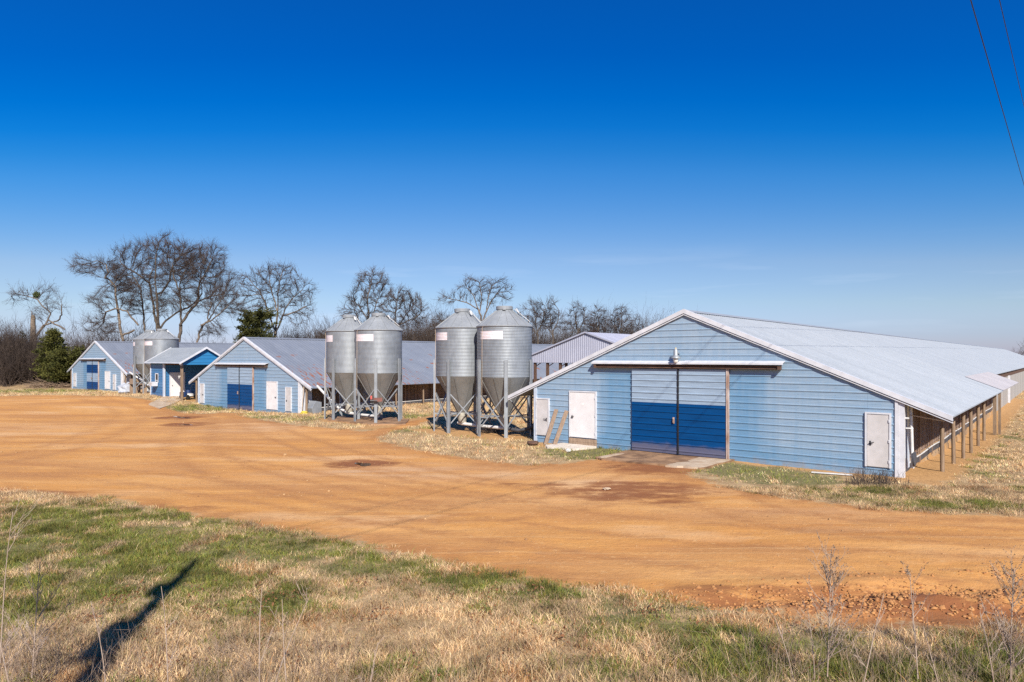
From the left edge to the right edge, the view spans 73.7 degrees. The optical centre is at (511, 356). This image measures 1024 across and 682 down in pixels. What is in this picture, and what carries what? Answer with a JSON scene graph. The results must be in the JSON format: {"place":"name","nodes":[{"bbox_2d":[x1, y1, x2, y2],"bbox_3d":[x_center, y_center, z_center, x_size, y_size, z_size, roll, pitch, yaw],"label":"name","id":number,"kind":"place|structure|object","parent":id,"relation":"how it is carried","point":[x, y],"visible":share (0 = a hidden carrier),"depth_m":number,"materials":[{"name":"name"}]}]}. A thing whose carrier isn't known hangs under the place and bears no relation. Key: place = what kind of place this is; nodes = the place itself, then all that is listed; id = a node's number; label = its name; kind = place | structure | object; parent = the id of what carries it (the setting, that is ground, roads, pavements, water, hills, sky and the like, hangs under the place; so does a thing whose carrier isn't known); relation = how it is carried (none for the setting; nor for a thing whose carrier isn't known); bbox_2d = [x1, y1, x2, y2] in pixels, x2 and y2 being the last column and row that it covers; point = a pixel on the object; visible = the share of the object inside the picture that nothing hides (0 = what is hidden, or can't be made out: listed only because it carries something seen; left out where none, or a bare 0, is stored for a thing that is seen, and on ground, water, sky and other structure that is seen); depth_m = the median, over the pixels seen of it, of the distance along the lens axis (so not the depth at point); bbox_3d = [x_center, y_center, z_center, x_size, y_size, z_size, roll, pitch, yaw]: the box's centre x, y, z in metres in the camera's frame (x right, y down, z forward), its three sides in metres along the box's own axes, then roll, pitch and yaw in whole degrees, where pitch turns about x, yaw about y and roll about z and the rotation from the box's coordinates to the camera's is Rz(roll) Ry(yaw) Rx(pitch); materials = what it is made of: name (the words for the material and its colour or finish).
{"place":"outdoors","nodes":[
{"label":"outdoors","id":0,"kind":"place"},
{"bbox_2d":[0,395,1023,632],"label":"dirt road","id":1,"kind":"structure","parent":0,"point":[689,541],"depth_m":17.31,"materials":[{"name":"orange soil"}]},
{"bbox_2d":[355,462,370,465],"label":"puddle water","id":2,"kind":"structure","parent":1,"relation":"on","point":[364,464],"depth_m":24.71,"materials":[{"name":"brown liquid"}]},
{"bbox_2d":[650,559,1023,631],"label":"mud clods","id":3,"kind":"object","parent":1,"relation":"on","point":[901,596],"visible":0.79,"depth_m":10.89,"materials":[{"name":"soil"}]},
{"bbox_2d":[0,380,1023,681],"bbox_3d":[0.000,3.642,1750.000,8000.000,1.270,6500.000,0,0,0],"label":"ground","id":4,"kind":"structure","parent":0,"point":[926,472],"depth_m":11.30,"materials":[{"name":"beige plant"}]},
{"bbox_2d":[0,577,28,681],"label":"dry weed","id":5,"kind":"object","parent":4,"relation":"on","point":[8,635],"visible":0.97,"depth_m":7.48,"materials":[{"name":"beige plant"}]},
{"bbox_2d":[0,492,48,662],"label":"dry weed","id":6,"kind":"object","parent":4,"relation":"on","point":[6,562],"visible":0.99,"depth_m":7.88,"materials":[{"name":"beige plant"}]},
{"bbox_2d":[2,274,73,341],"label":"snag tree","id":7,"kind":"object","parent":4,"relation":"on","point":[37,294],"visible":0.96,"depth_m":94.94,"materials":[{"name":"brown plant"}]},
{"bbox_2d":[1,557,74,677],"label":"dry weed","id":8,"kind":"object","parent":4,"relation":"on","point":[34,639],"visible":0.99,"depth_m":7.71,"materials":[{"name":"brown plant"}]},
{"bbox_2d":[14,374,71,387],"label":"brush pile","id":9,"kind":"object","parent":4,"relation":"on","point":[51,385],"visible":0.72,"depth_m":84.95,"materials":[{"name":"brown wood"}]},
{"bbox_2d":[29,327,71,382],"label":"cedar tree","id":10,"kind":"object","parent":4,"relation":"on","point":[48,343],"visible":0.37,"depth_m":87.25,"materials":[{"name":"green plant"}]},
{"bbox_2d":[0,311,114,386],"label":"undergrowth","id":11,"kind":"object","parent":4,"relation":"on","point":[17,359],"visible":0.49,"depth_m":88.39,"materials":[{"name":"brown plant"}]},
{"bbox_2d":[38,345,85,384],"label":"cedar tree","id":12,"kind":"object","parent":4,"relation":"on","point":[62,363],"visible":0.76,"depth_m":85.30,"materials":[{"name":"green plant"}]},
{"bbox_2d":[90,602,109,681],"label":"dry weed","id":13,"kind":"object","parent":4,"relation":"on","point":[103,659],"visible":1,"depth_m":7.60,"materials":[{"name":"beige plant"}]},
{"bbox_2d":[63,251,144,340],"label":"bare tree","id":14,"kind":"object","parent":4,"relation":"on","point":[123,284],"visible":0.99,"depth_m":103.86,"materials":[{"name":"brown plant"}]},
{"bbox_2d":[117,382,129,393],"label":"crumpled sheet","id":15,"kind":"object","parent":4,"relation":"on","point":[124,388],"visible":0.63,"depth_m":70.63,"materials":[{"name":"white plastic"}]},
{"bbox_2d":[128,379,146,393],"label":"timber bench","id":16,"kind":"object","parent":4,"relation":"on","point":[138,389],"visible":0.49,"depth_m":69.25,"materials":[{"name":"brown wood"}]},
{"bbox_2d":[133,330,154,393],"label":"feed bin","id":17,"kind":"object","parent":4,"relation":"on","point":[138,347],"visible":0.41,"depth_m":67.95,"materials":[{"name":"metal"}]},
{"bbox_2d":[67,341,234,391],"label":"poultry barn","id":18,"kind":"structure","parent":4,"relation":"on","point":[104,365],"depth_m":79.50,"materials":[{"name":"blue wood"}]},
{"bbox_2d":[73,373,75,386],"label":"door","id":19,"kind":"structure","parent":18,"relation":"in","point":[74,374],"depth_m":83.74,"materials":[{"name":"paint"}]},
{"bbox_2d":[87,361,91,388],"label":"sliding door","id":20,"kind":"structure","parent":18,"relation":"in","point":[89,363],"depth_m":80.59,"materials":[{"name":"paint"}]},
{"bbox_2d":[92,361,97,389],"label":"sliding door","id":21,"kind":"structure","parent":18,"relation":"in","point":[94,363],"depth_m":79.44,"materials":[{"name":"paint"}]},
{"bbox_2d":[105,371,109,388],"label":"door","id":22,"kind":"structure","parent":18,"relation":"in","point":[107,374],"depth_m":77.35,"materials":[{"name":"white paint"}]},
{"bbox_2d":[113,374,115,389],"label":"door","id":23,"kind":"structure","parent":18,"relation":"in","point":[114,375],"depth_m":76.11,"materials":[{"name":"paint"}]},
{"bbox_2d":[101,226,214,330],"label":"bare tree","id":24,"kind":"object","parent":4,"relation":"on","point":[161,303],"visible":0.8,"depth_m":107.50,"materials":[{"name":"brown plant"}]},
{"bbox_2d":[143,329,179,393],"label":"feed bin","id":25,"kind":"object","parent":4,"relation":"on","point":[158,341],"visible":0.59,"depth_m":65.47,"materials":[{"name":"metal"}]},
{"bbox_2d":[149,396,183,408],"bbox_3d":[-29.792,4.018,59.213,1.887,0.988,13.491,0,0,-17],"label":"concrete pad","id":26,"kind":"object","parent":4,"relation":"on","point":[160,404],"visible":0.46,"depth_m":56.94,"materials":[{"name":"beige concrete"}]},
{"bbox_2d":[179,385,194,398],"bbox_3d":[-28.610,3.095,60.485,1.237,1.184,1.640,0,0,27],"label":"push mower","id":27,"kind":"object","parent":26,"relation":"on","point":[187,394],"visible":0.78,"depth_m":59.95,"materials":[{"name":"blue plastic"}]},
{"bbox_2d":[161,586,185,681],"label":"dry weed","id":28,"kind":"object","parent":4,"relation":"on","point":[167,660],"visible":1,"depth_m":7.53,"materials":[{"name":"beige plant"}]},
{"bbox_2d":[144,347,219,400],"bbox_3d":[-29.887,1.649,62.825,7.010,5.103,4.956,0,0,39],"label":"office hut","id":29,"kind":"object","parent":4,"relation":"on","point":[174,372],"visible":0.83,"depth_m":62.01,"materials":[{"name":"blue wood"}]},
{"bbox_2d":[169,372,184,396],"bbox_3d":[-30.575,2.510,62.396,0.130,2.180,1.380,0,0,39],"label":"door","id":30,"kind":"structure","parent":29,"relation":"in","point":[174,381],"depth_m":62.27,"materials":[{"name":"white paint"}]},
{"bbox_2d":[160,238,243,341],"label":"bare tree","id":31,"kind":"object","parent":4,"relation":"on","point":[202,257],"visible":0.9,"depth_m":105.56,"materials":[{"name":"brown plant"}]},
{"bbox_2d":[194,277,245,342],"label":"bare tree","id":32,"kind":"object","parent":4,"relation":"on","point":[224,305],"visible":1,"depth_m":100.91,"materials":[{"name":"brown plant"}]},
{"bbox_2d":[233,307,279,342],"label":"cedar tree","id":33,"kind":"object","parent":4,"relation":"on","point":[255,319],"visible":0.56,"depth_m":113.14,"materials":[{"name":"green plant"}]},
{"bbox_2d":[255,591,273,681],"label":"dry weed","id":34,"kind":"object","parent":4,"relation":"on","point":[259,635],"visible":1,"depth_m":7.58,"materials":[{"name":"beige plant"}]},
{"bbox_2d":[232,260,320,337],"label":"bare tree","id":35,"kind":"object","parent":4,"relation":"on","point":[288,294],"visible":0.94,"depth_m":117.82,"materials":[{"name":"brown plant"}]},
{"bbox_2d":[269,602,289,681],"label":"dry weed","id":36,"kind":"object","parent":4,"relation":"on","point":[283,636],"visible":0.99,"depth_m":7.47,"materials":[{"name":"beige plant"}]},
{"bbox_2d":[275,580,310,681],"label":"dry weed","id":37,"kind":"object","parent":4,"relation":"on","point":[294,630],"visible":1,"depth_m":7.61,"materials":[{"name":"beige plant"}]},
{"bbox_2d":[308,401,321,413],"bbox_3d":[-14.002,3.650,48.223,0.720,1.096,0.798,0,0,39],"label":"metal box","id":38,"kind":"object","parent":4,"relation":"on","point":[314,407],"visible":0.67,"depth_m":47.98,"materials":[{"name":"metal"}]},
{"bbox_2d":[336,262,393,319],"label":"bare tree","id":39,"kind":"object","parent":4,"relation":"on","point":[365,294],"visible":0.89,"depth_m":135.68,"materials":[{"name":"brown plant"}]},
{"bbox_2d":[37,289,697,346],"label":"brush","id":40,"kind":"object","parent":4,"relation":"on","point":[416,335],"visible":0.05,"depth_m":153.88,"materials":[{"name":"brown plant"}]},
{"bbox_2d":[327,416,408,424],"bbox_3d":[-8.774,4.005,41.076,3.840,0.562,7.563,0,0,-45],"label":"concrete pad","id":41,"kind":"object","parent":4,"relation":"on","point":[363,420],"visible":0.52,"depth_m":40.07,"materials":[{"name":"beige concrete"}]},
{"bbox_2d":[324,314,373,419],"bbox_3d":[-10.030,0.795,42.100,2.850,6.810,3.025,0,0,29],"label":"feed bin","id":42,"kind":"object","parent":41,"relation":"on","point":[339,352],"visible":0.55,"depth_m":40.97,"materials":[{"name":"metal"}]},
{"bbox_2d":[316,385,345,412],"bbox_3d":[-11.462,2.663,43.222,3.251,1.660,0.244,0,0,41],"label":"feed pipe","id":43,"kind":"object","parent":42,"relation":"attached to","point":[322,391],"visible":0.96,"depth_m":43.26,"materials":[{"name":"white plastic"}]},
{"bbox_2d":[346,412,379,417],"bbox_3d":[-9.086,3.475,41.347,3.036,0.251,0.170,0,0,39],"label":"feed pipe","id":44,"kind":"object","parent":42,"relation":"attached to","point":[364,415],"visible":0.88,"depth_m":41.09,"materials":[{"name":"white plastic"}]},
{"bbox_2d":[354,313,402,422],"bbox_3d":[-7.900,0.795,40.400,2.850,6.810,3.025,0,0,-2],"label":"feed bin","id":45,"kind":"object","parent":41,"relation":"on","point":[378,358],"visible":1,"depth_m":39.41,"materials":[{"name":"metal"}]},
{"bbox_2d":[370,396,381,402],"bbox_3d":[-7.717,2.405,38.814,0.680,0.390,0.210,0,0,-11],"label":"motor box","id":46,"kind":"object","parent":45,"relation":"attached to","point":[374,400],"visible":1,"depth_m":38.72,"materials":[{"name":"metal"}]},
{"bbox_2d":[353,634,385,681],"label":"dry weed","id":47,"kind":"object","parent":4,"relation":"on","point":[372,675],"visible":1,"depth_m":7.49,"materials":[{"name":"beige plant"}]},
{"bbox_2d":[189,337,571,413],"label":"poultry barn","id":48,"kind":"structure","parent":4,"relation":"on","point":[266,374],"depth_m":53.55,"materials":[{"name":"blue"}]},
{"bbox_2d":[200,383,204,402],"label":"door","id":49,"kind":"structure","parent":48,"relation":"in","point":[202,385],"depth_m":57.19,"materials":[{"name":"paint"}]},
{"bbox_2d":[227,367,238,409],"bbox_3d":[-22.045,2.460,53.933,1.838,3.340,0.168,0,0,39],"label":"sliding door","id":50,"kind":"structure","parent":48,"relation":"in","point":[232,372],"depth_m":53.93,"materials":[{"name":"paint"}]},
{"bbox_2d":[239,367,251,410],"bbox_3d":[-20.570,2.460,52.769,1.868,3.340,0.100,0,0,39],"label":"sliding door","id":51,"kind":"structure","parent":48,"relation":"in","point":[245,373],"depth_m":52.80,"materials":[{"name":"paint"}]},
{"bbox_2d":[266,381,277,409],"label":"door","id":52,"kind":"structure","parent":48,"relation":"in","point":[271,386],"depth_m":50.49,"materials":[{"name":"white paint"}]},
{"bbox_2d":[285,387,291,411],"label":"door","id":53,"kind":"structure","parent":48,"relation":"in","point":[288,390],"depth_m":49.18,"materials":[{"name":"paint"}]},
{"bbox_2d":[375,283,436,330],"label":"bare tree","id":54,"kind":"object","parent":4,"relation":"on","point":[410,308],"visible":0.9,"depth_m":131.60,"materials":[{"name":"brown plant"}]},
{"bbox_2d":[431,311,447,330],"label":"bare tree","id":55,"kind":"object","parent":4,"relation":"on","point":[437,316],"visible":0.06,"depth_m":184.58,"materials":[{"name":"brown plant"}]},
{"bbox_2d":[433,308,490,432],"bbox_3d":[-2.620,0.845,36.000,2.850,6.810,3.025,0,0,27],"label":"feed bin","id":56,"kind":"object","parent":4,"relation":"on","point":[455,367],"visible":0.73,"depth_m":34.91,"materials":[{"name":"metal"}]},
{"bbox_2d":[457,421,503,429],"bbox_3d":[-1.621,3.525,35.197,3.184,0.251,0.170,0,0,39],"label":"feed pipe","id":57,"kind":"object","parent":56,"relation":"attached to","point":[483,426],"visible":0.82,"depth_m":34.95,"materials":[{"name":"white plastic"}]},
{"bbox_2d":[434,273,514,320],"label":"bare tree","id":58,"kind":"object","parent":4,"relation":"on","point":[480,290],"visible":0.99,"depth_m":151.79,"materials":[{"name":"brown plant"}]},
{"bbox_2d":[469,423,510,433],"bbox_3d":[-1.116,3.631,35.140,2.155,0.598,1.397,0,0,-20],"label":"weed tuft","id":59,"kind":"object","parent":4,"relation":"on","point":[488,430],"visible":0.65,"depth_m":34.93,"materials":[{"name":"brown plant"}]},
{"bbox_2d":[476,306,532,437],"bbox_3d":[-0.380,0.845,34.200,2.850,6.810,3.025,0,0,-1],"label":"feed bin","id":60,"kind":"object","parent":4,"relation":"on","point":[504,355],"visible":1,"depth_m":33.19,"materials":[{"name":"metal"}]},
{"bbox_2d":[503,423,533,431],"bbox_3d":[0.841,2.893,33.564,2.748,1.645,0.838,0,0,13],"label":"feed hose","id":61,"kind":"object","parent":60,"relation":"attached to","point":[521,429],"visible":0.39,"depth_m":33.46,"materials":[{"name":"plastic"}]},
{"bbox_2d":[0,388,1023,484],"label":"verge grass","id":62,"kind":"structure","parent":4,"relation":"on","point":[43,391],"depth_m":36.99,"materials":[{"name":"beige plant"}]},
{"bbox_2d":[0,560,1023,681],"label":"dry stalks","id":63,"kind":"object","parent":4,"relation":"on","point":[18,663],"visible":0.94,"depth_m":8.15,"materials":[{"name":"beige plant"}]},
{"bbox_2d":[527,441,538,444],"bbox_3d":[0.918,3.805,30.230,0.540,0.150,0.540,0,0,0],"label":"wood block","id":64,"kind":"object","parent":4,"relation":"on","point":[532,442],"visible":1,"depth_m":30.03,"materials":[{"name":"brown wood"}]},
{"bbox_2d":[519,296,559,343],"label":"bare tree","id":65,"kind":"object","parent":4,"relation":"on","point":[539,313],"visible":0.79,"depth_m":187.75,"materials":[{"name":"brown plant"}]},
{"bbox_2d":[544,409,557,444],"bbox_3d":[1.730,3.115,30.291,0.738,1.558,0.194,0,0,-40],"label":"plank","id":66,"kind":"object","parent":4,"relation":"on","point":[551,425],"visible":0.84,"depth_m":30.27,"materials":[{"name":"brown wood"}]},
{"bbox_2d":[539,293,565,343],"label":"bare tree","id":67,"kind":"object","parent":4,"relation":"on","point":[550,317],"visible":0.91,"depth_m":187.89,"materials":[{"name":"brown plant"}]},
{"bbox_2d":[553,410,568,444],"bbox_3d":[2.131,3.130,29.944,0.791,1.536,0.193,0,0,-36],"label":"plank","id":68,"kind":"object","parent":4,"relation":"on","point":[560,428],"visible":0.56,"depth_m":29.93,"materials":[{"name":"brown wood"}]},
{"bbox_2d":[545,443,595,450],"bbox_3d":[2.391,4.064,29.259,2.020,0.525,1.433,0,0,38],"label":"concrete step","id":69,"kind":"object","parent":4,"relation":"on","point":[573,447],"visible":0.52,"depth_m":29.03,"materials":[{"name":"grey concrete"}]},
{"bbox_2d":[557,300,599,336],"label":"bare tree","id":70,"kind":"object","parent":4,"relation":"on","point":[580,310],"visible":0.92,"depth_m":187.89,"materials":[{"name":"brown plant"}]},
{"bbox_2d":[532,332,630,381],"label":"barn","id":71,"kind":"structure","parent":4,"relation":"on","point":[576,348],"depth_m":56.91,"materials":[{"name":"white metal"}]},
{"bbox_2d":[585,303,611,332],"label":"bare tree","id":72,"kind":"object","parent":4,"relation":"on","point":[599,321],"visible":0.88,"depth_m":189.45,"materials":[{"name":"brown plant"}]},
{"bbox_2d":[600,453,623,457],"bbox_3d":[3.893,4.096,26.713,0.346,0.519,1.591,0,0,39],"label":"concrete apron","id":73,"kind":"object","parent":4,"relation":"on","point":[605,456],"visible":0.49,"depth_m":26.56,"materials":[{"name":"grey concrete"}]},
{"bbox_2d":[601,303,635,333],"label":"bare tree","id":74,"kind":"object","parent":4,"relation":"on","point":[619,319],"visible":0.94,"depth_m":191.52,"materials":[{"name":"brown plant"}]},
{"bbox_2d":[629,314,645,333],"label":"bare tree","id":75,"kind":"object","parent":4,"relation":"on","point":[635,321],"visible":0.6,"depth_m":195.62,"materials":[{"name":"brown plant"}]},
{"bbox_2d":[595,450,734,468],"bbox_3d":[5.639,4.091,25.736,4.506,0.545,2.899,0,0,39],"label":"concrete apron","id":76,"kind":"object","parent":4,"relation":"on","point":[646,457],"visible":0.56,"depth_m":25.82,"materials":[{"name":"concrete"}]},
{"bbox_2d":[508,309,1023,477],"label":"poultry barn","id":77,"kind":"structure","parent":4,"relation":"on","point":[685,382],"depth_m":26.55,"materials":[{"name":"blue metal"}]},
{"bbox_2d":[535,398,549,434],"bbox_3d":[1.376,2.723,31.003,0.760,1.695,0.117,0,0,39],"label":"door","id":78,"kind":"structure","parent":77,"relation":"in","point":[542,407],"depth_m":31.00,"materials":[{"name":"paint"}]},
{"bbox_2d":[569,390,596,438],"bbox_3d":[3.058,2.502,29.632,1.400,2.035,0.117,0,0,39],"label":"door","id":79,"kind":"structure","parent":77,"relation":"in","point":[582,405],"depth_m":29.60,"materials":[{"name":"white paint"}]},
{"bbox_2d":[632,368,677,453],"bbox_3d":[5.700,2.150,27.390,2.038,3.340,0.168,0,0,39],"label":"sliding door","id":80,"kind":"structure","parent":77,"relation":"in","point":[654,391],"depth_m":27.38,"materials":[{"name":"paint"}]},
{"bbox_2d":[678,369,725,458],"bbox_3d":[7.263,2.150,26.160,1.898,3.340,0.100,0,0,39],"label":"sliding door","id":81,"kind":"structure","parent":77,"relation":"in","point":[701,392],"depth_m":26.13,"materials":[{"name":"paint"}]},
{"bbox_2d":[865,412,890,468],"bbox_3d":[11.982,2.723,22.355,0.770,1.795,0.117,0,0,39],"label":"door","id":82,"kind":"structure","parent":77,"relation":"in","point":[877,426],"depth_m":22.36,"materials":[{"name":"paint"}]},
{"bbox_2d":[767,604,793,681],"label":"dry weed","id":83,"kind":"object","parent":4,"relation":"on","point":[784,645],"visible":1,"depth_m":7.79,"materials":[{"name":"beige plant"}]},
{"bbox_2d":[795,597,833,678],"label":"dry weed","id":84,"kind":"object","parent":4,"relation":"on","point":[810,630],"visible":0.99,"depth_m":7.88,"materials":[{"name":"beige plant"}]},
{"bbox_2d":[811,471,852,475],"bbox_3d":[10.553,3.850,22.527,1.230,0.030,0.100,0,0,27],"label":"white board","id":85,"kind":"object","parent":4,"relation":"on","point":[830,473],"visible":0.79,"depth_m":22.51,"materials":[{"name":"white wood"}]},
{"bbox_2d":[803,532,874,676],"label":"dry weed","id":86,"kind":"object","parent":4,"relation":"on","point":[834,585],"visible":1,"depth_m":7.68,"materials":[{"name":"brown plant"}]},
{"bbox_2d":[850,595,884,681],"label":"dry weed","id":87,"kind":"object","parent":4,"relation":"on","point":[877,620],"visible":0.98,"depth_m":7.57,"materials":[{"name":"beige plant"}]},
{"bbox_2d":[834,466,909,486],"bbox_3d":[11.052,3.609,20.798,2.145,0.589,1.461,0,0,0],"label":"weed tuft","id":88,"kind":"object","parent":4,"relation":"on","point":[885,478],"visible":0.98,"depth_m":20.69,"materials":[{"name":"brown plant"}]},
{"bbox_2d":[890,561,929,678],"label":"dry weed","id":89,"kind":"object","parent":4,"relation":"on","point":[913,601],"visible":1,"depth_m":7.80,"materials":[{"name":"beige plant"}]},
{"bbox_2d":[923,627,937,681],"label":"dry weed","id":90,"kind":"object","parent":4,"relation":"on","point":[931,657],"visible":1,"depth_m":7.51,"materials":[{"name":"beige plant"}]},
{"bbox_2d":[977,609,1015,681],"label":"dry weed","id":91,"kind":"object","parent":4,"relation":"on","point":[990,644],"visible":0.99,"depth_m":7.50,"materials":[{"name":"beige plant"}]},
{"bbox_2d":[978,545,1023,679],"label":"dry weed","id":92,"kind":"object","parent":4,"relation":"on","point":[1012,642],"visible":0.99,"depth_m":7.71,"materials":[{"name":"brown plant"}]},
{"bbox_2d":[1013,341,1023,354],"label":"distant treeline","id":93,"kind":"object","parent":4,"relation":"on","point":[1019,350],"depth_m":306.76,"materials":[{"name":"grey plant"}]},
{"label":"utility pole","id":94,"kind":"object","parent":4,"relation":"on","visible":0},
{"bbox_2d":[970,0,1023,183],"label":"power line","id":95,"kind":"object","parent":94,"relation":"attached to","point":[994,81],"visible":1,"depth_m":17.47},
{"bbox_2d":[0,0,1023,355],"label":"sky","id":96,"kind":"structure","parent":0,"point":[842,164],"materials":[{"name":"blue"}]},
{"bbox_2d":[67,571,1023,681],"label":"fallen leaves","id":97,"kind":"object","parent":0,"point":[439,674],"visible":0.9,"depth_m":9.96,"materials":[{"name":"brown plant"}]},
{"bbox_2d":[665,457,729,468],"bbox_3d":[6.775,4.081,24.778,1.260,0.531,2.658,0,0,44],"label":"concrete apron","id":98,"kind":"object","parent":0,"point":[698,462],"visible":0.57,"depth_m":24.48,"materials":[{"name":"beige concrete"}]},
{"bbox_2d":[942,391,1023,506],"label":"field grass","id":99,"kind":"structure","parent":0,"point":[1004,452],"depth_m":29.73,"materials":[{"name":"beige plant"}]},
{"bbox_2d":[999,0,1023,104],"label":"power line","id":100,"kind":"object","parent":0,"point":[1010,48],"visible":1,"depth_m":22.81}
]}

